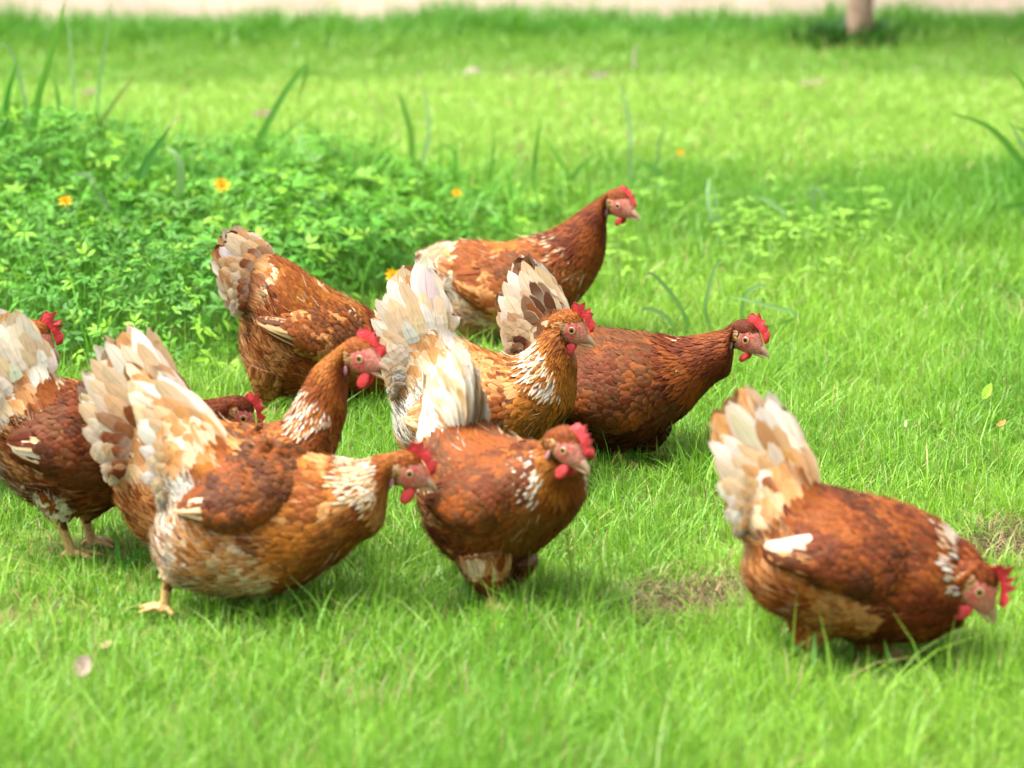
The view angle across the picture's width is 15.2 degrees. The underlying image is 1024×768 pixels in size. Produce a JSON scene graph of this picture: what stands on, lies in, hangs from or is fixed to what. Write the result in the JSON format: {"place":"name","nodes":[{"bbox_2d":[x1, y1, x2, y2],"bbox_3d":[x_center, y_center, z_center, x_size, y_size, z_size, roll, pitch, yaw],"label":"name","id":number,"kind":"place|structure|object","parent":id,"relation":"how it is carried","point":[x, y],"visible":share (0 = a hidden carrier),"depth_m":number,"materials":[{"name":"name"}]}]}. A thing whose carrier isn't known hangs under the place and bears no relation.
{"place":"outdoors","nodes":[
{"label":"outdoors","id":0,"kind":"place"},
{"bbox_2d":[0,0,1023,767],"bbox_3d":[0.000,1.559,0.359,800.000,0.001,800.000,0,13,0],"label":"ground","id":1,"kind":"structure","parent":0,"point":[124,539],"depth_m":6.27,"materials":[{"name":"green plant"}]},
{"bbox_2d":[32,311,63,361],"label":"hen","id":2,"kind":"object","parent":1,"relation":"on","point":[45,324],"visible":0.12,"depth_m":6.23,"materials":[{"name":"red"}]},
{"bbox_2d":[59,195,71,291],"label":"yellow flower","id":3,"kind":"object","parent":1,"relation":"on","point":[65,199],"visible":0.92,"depth_m":7.61,"materials":[{"name":"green plant"}]},
{"bbox_2d":[74,655,90,676],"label":"fallen leaf","id":4,"kind":"object","parent":1,"relation":"on","point":[85,661],"visible":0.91,"depth_m":5.25,"materials":[{"name":"beige plant"}]},
{"bbox_2d":[65,0,112,148],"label":"grass clump","id":5,"kind":"object","parent":1,"relation":"on","point":[100,69],"visible":0.4,"depth_m":9.06,"materials":[{"name":"green plant"}]},
{"bbox_2d":[81,89,96,94],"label":"fallen leaf","id":6,"kind":"object","parent":1,"relation":"on","point":[93,91],"visible":0.74,"depth_m":10.40,"materials":[{"name":"yellow plant"}]},
{"bbox_2d":[0,0,210,238],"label":"grass clump","id":7,"kind":"object","parent":1,"relation":"on","point":[39,89],"visible":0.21,"depth_m":8.46,"materials":[{"name":"green plant"}]},
{"bbox_2d":[99,640,112,648],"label":"fallen leaf","id":8,"kind":"object","parent":1,"relation":"on","point":[101,645],"visible":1,"depth_m":5.37,"materials":[{"name":"yellow plant"}]},
{"bbox_2d":[72,65,142,193],"bbox_3d":[-0.953,-0.533,8.599,0.273,0.382,0.128,0,13,0],"label":"grass clump","id":9,"kind":"object","parent":1,"relation":"on","point":[109,109],"visible":0.32,"depth_m":8.54,"materials":[{"name":"green plant"}]},
{"bbox_2d":[71,146,184,270],"bbox_3d":[-0.802,-0.352,8.029,0.244,0.288,0.137,0,13,0],"label":"grass clump","id":10,"kind":"object","parent":1,"relation":"on","point":[180,185],"visible":0.35,"depth_m":8.02,"materials":[{"name":"green plant"}]},
{"bbox_2d":[114,529,148,570],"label":"grass clump","id":11,"kind":"object","parent":1,"relation":"on","point":[125,564],"visible":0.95,"depth_m":5.88,"materials":[{"name":"green plant"}]},
{"bbox_2d":[0,308,265,559],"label":"hen","id":12,"kind":"object","parent":1,"relation":"on","point":[50,468],"visible":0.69,"depth_m":5.85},
{"bbox_2d":[100,115,185,260],"bbox_3d":[-0.806,-0.404,8.163,0.226,0.323,0.116,0,13,0],"label":"grass clump","id":13,"kind":"object","parent":1,"relation":"on","point":[148,160],"visible":0.44,"depth_m":8.14,"materials":[{"name":"green plant"}]},
{"bbox_2d":[213,177,230,222],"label":"yellow flower","id":14,"kind":"object","parent":1,"relation":"on","point":[221,183],"visible":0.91,"depth_m":7.91,"materials":[{"name":"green plant"}]},
{"bbox_2d":[221,358,240,371],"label":"seedling","id":15,"kind":"object","parent":1,"relation":"on","point":[235,364],"visible":0.41,"depth_m":7.12,"materials":[{"name":"green plant"}]},
{"bbox_2d":[77,324,390,550],"bbox_3d":[-0.418,0.104,5.786,0.472,0.397,0.222,0,13,0],"label":"hen","id":16,"kind":"object","parent":1,"relation":"on","point":[314,419],"visible":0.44,"depth_m":5.74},
{"bbox_2d":[252,109,270,116],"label":"fallen leaf","id":17,"kind":"object","parent":1,"relation":"on","point":[260,112],"visible":0.73,"depth_m":10.04,"materials":[{"name":"yellow plant"}]},
{"bbox_2d":[239,65,308,176],"bbox_3d":[-0.587,-0.557,8.758,0.235,0.357,0.133,-3,13,-11],"label":"grass clump","id":18,"kind":"object","parent":1,"relation":"on","point":[304,69],"visible":0.45,"depth_m":8.70,"materials":[{"name":"green plant"}]},
{"bbox_2d":[124,361,437,615],"bbox_3d":[-0.336,0.158,5.587,0.456,0.382,0.226,0,13,0],"label":"hen","id":19,"kind":"object","parent":1,"relation":"on","point":[237,517],"visible":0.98,"depth_m":5.53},
{"bbox_2d":[210,225,388,415],"bbox_3d":[-0.330,-0.118,6.860,0.412,0.347,0.228,-5,14,-21],"label":"hen","id":20,"kind":"object","parent":1,"relation":"on","point":[297,323],"visible":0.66,"depth_m":6.77,"materials":[{"name":"brown"}]},
{"bbox_2d":[385,268,397,278],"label":"yellow flower","id":21,"kind":"object","parent":1,"relation":"on","point":[391,274],"visible":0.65,"depth_m":7.59,"materials":[{"name":"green plant"}]},
{"bbox_2d":[351,85,457,181],"bbox_3d":[-0.268,-0.576,9.073,0.276,0.255,0.170,8,15,31],"label":"grass clump","id":22,"kind":"object","parent":1,"relation":"on","point":[411,140],"visible":0.48,"depth_m":9.06,"materials":[{"name":"green plant"}]},
{"bbox_2d":[0,55,913,375],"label":"ground cover","id":23,"kind":"object","parent":1,"relation":"on","point":[270,185],"visible":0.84,"depth_m":8.07,"materials":[{"name":"green plant"}]},
{"bbox_2d":[452,188,461,218],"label":"yellow flower","id":24,"kind":"object","parent":1,"relation":"on","point":[456,191],"visible":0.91,"depth_m":8.62,"materials":[{"name":"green plant"}]},
{"bbox_2d":[463,67,480,76],"bbox_3d":[-0.113,-0.884,10.918,0.054,0.031,0.044,0,13,0],"label":"stone","id":25,"kind":"object","parent":1,"relation":"on","point":[475,69],"visible":0.66,"depth_m":10.90,"materials":[{"name":"beige stone"}]},
{"bbox_2d":[371,254,595,449],"bbox_3d":[-0.047,-0.013,6.306,0.368,0.391,0.246,0,13,0],"label":"hen","id":26,"kind":"object","parent":1,"relation":"on","point":[531,391],"visible":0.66,"depth_m":6.25,"materials":[{"name":"brown"}]},
{"bbox_2d":[414,347,594,614],"bbox_3d":[-0.017,0.148,5.637,0.271,0.379,0.292,0,13,0],"label":"hen","id":27,"kind":"object","parent":1,"relation":"on","point":[498,505],"visible":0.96,"depth_m":5.58,"materials":[{"name":"brown"}]},
{"bbox_2d":[414,185,639,348],"bbox_3d":[0.017,-0.229,7.410,0.399,0.317,0.233,-5,14,-22],"label":"hen","id":28,"kind":"object","parent":1,"relation":"on","point":[569,253],"visible":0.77,"depth_m":7.34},
{"bbox_2d":[487,112,597,197],"bbox_3d":[0.084,-0.546,9.055,0.246,0.207,0.149,8,15,30],"label":"grass clump","id":29,"kind":"object","parent":1,"relation":"on","point":[577,171],"visible":0.73,"depth_m":9.04,"materials":[{"name":"green plant"}]},
{"bbox_2d":[561,530,574,581],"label":"seedling","id":30,"kind":"object","parent":1,"relation":"on","point":[568,551],"visible":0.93,"depth_m":5.70,"materials":[{"name":"green plant"}]},
{"bbox_2d":[590,72,606,78],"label":"fallen leaf","id":31,"kind":"object","parent":1,"relation":"on","point":[597,75],"visible":1,"depth_m":10.72,"materials":[{"name":"beige plant"}]},
{"bbox_2d":[495,252,770,471],"bbox_3d":[0.203,-0.042,6.499,0.463,0.361,0.240,0,13,0],"label":"hen","id":32,"kind":"object","parent":1,"relation":"on","point":[636,389],"visible":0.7,"depth_m":6.44,"materials":[{"name":"brown"}]},
{"bbox_2d":[633,45,636,68],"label":"dry stalk","id":33,"kind":"object","parent":1,"relation":"on","point":[634,60],"visible":1,"depth_m":10.87,"materials":[{"name":"green plant"}]},
{"bbox_2d":[600,85,691,186],"bbox_3d":[0.309,-0.589,9.130,0.227,0.255,0.134,-8,15,-31],"label":"grass clump","id":34,"kind":"object","parent":1,"relation":"on","point":[654,169],"visible":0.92,"depth_m":9.13,"materials":[{"name":"green plant"}]},
{"bbox_2d":[607,592,744,628],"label":"soil","id":35,"kind":"structure","parent":1,"relation":"on","point":[674,608],"depth_m":5.68,"materials":[{"name":"brown soil"}]},
{"bbox_2d":[676,149,683,174],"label":"yellow flower","id":36,"kind":"object","parent":1,"relation":"on","point":[680,152],"visible":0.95,"depth_m":9.16,"materials":[{"name":"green plant"}]},
{"bbox_2d":[692,179,730,235],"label":"grass clump","id":37,"kind":"object","parent":1,"relation":"on","point":[709,208],"visible":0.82,"depth_m":8.56,"materials":[{"name":"green plant"}]},
{"bbox_2d":[683,583,749,612],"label":"soil","id":38,"kind":"structure","parent":1,"relation":"on","point":[714,598],"depth_m":5.72,"materials":[{"name":"brown soil"}]},
{"bbox_2d":[752,196,805,226],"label":"grass clump","id":39,"kind":"object","parent":1,"relation":"on","point":[777,206],"visible":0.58,"depth_m":8.58,"materials":[{"name":"green plant"}]},
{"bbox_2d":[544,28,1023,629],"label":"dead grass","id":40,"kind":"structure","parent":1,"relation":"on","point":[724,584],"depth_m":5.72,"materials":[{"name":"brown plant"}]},
{"bbox_2d":[799,78,824,85],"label":"fallen leaf","id":41,"kind":"object","parent":1,"relation":"on","point":[808,83],"visible":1,"depth_m":10.57,"materials":[{"name":"yellow plant"}]},
{"bbox_2d":[807,186,833,222],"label":"grass clump","id":42,"kind":"object","parent":1,"relation":"on","point":[812,197],"visible":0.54,"depth_m":8.59,"materials":[{"name":"green plant"}]},
{"bbox_2d":[762,12,945,51],"bbox_3d":[1.048,-1.058,11.492,0.585,0.104,0.485,12,18,42],"label":"grass tuft","id":43,"kind":"object","parent":1,"relation":"on","point":[841,28],"visible":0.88,"depth_m":11.46,"materials":[{"name":"green plant"}]},
{"bbox_2d":[846,0,873,39],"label":"young tree","id":44,"kind":"object","parent":1,"relation":"on","point":[858,11],"visible":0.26,"depth_m":11.53,"materials":[{"name":"beige plant"}]},
{"bbox_2d":[708,383,1017,669],"bbox_3d":[0.484,0.202,5.361,0.427,0.398,0.256,0,13,0],"label":"hen","id":45,"kind":"object","parent":1,"relation":"on","point":[855,566],"visible":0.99,"depth_m":5.30,"materials":[{"name":"brown"}]},
{"bbox_2d":[949,67,1023,227],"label":"grass clump","id":46,"kind":"object","parent":1,"relation":"on","point":[1011,149],"visible":0.91,"depth_m":8.43,"materials":[{"name":"green plant"}]},
{"bbox_2d":[982,383,991,399],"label":"fallen leaf","id":47,"kind":"object","parent":1,"relation":"on","point":[985,392],"visible":1,"depth_m":6.84,"materials":[{"name":"plant"}]},
{"bbox_2d":[970,530,1023,576],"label":"soil","id":48,"kind":"structure","parent":1,"relation":"on","point":[986,547],"depth_m":6.01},
{"bbox_2d":[996,420,1005,426],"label":"fallen leaf","id":49,"kind":"object","parent":1,"relation":"on","point":[1001,423],"visible":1,"depth_m":6.61,"materials":[{"name":"beige plant"}]},
{"bbox_2d":[0,0,1023,29],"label":"path","id":50,"kind":"structure","parent":0,"point":[191,7],"depth_m":12.43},
{"bbox_2d":[222,259,894,685],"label":"long grass","id":51,"kind":"structure","parent":0,"point":[822,651],"depth_m":5.68,"materials":[{"name":"green plant"}]}
]}

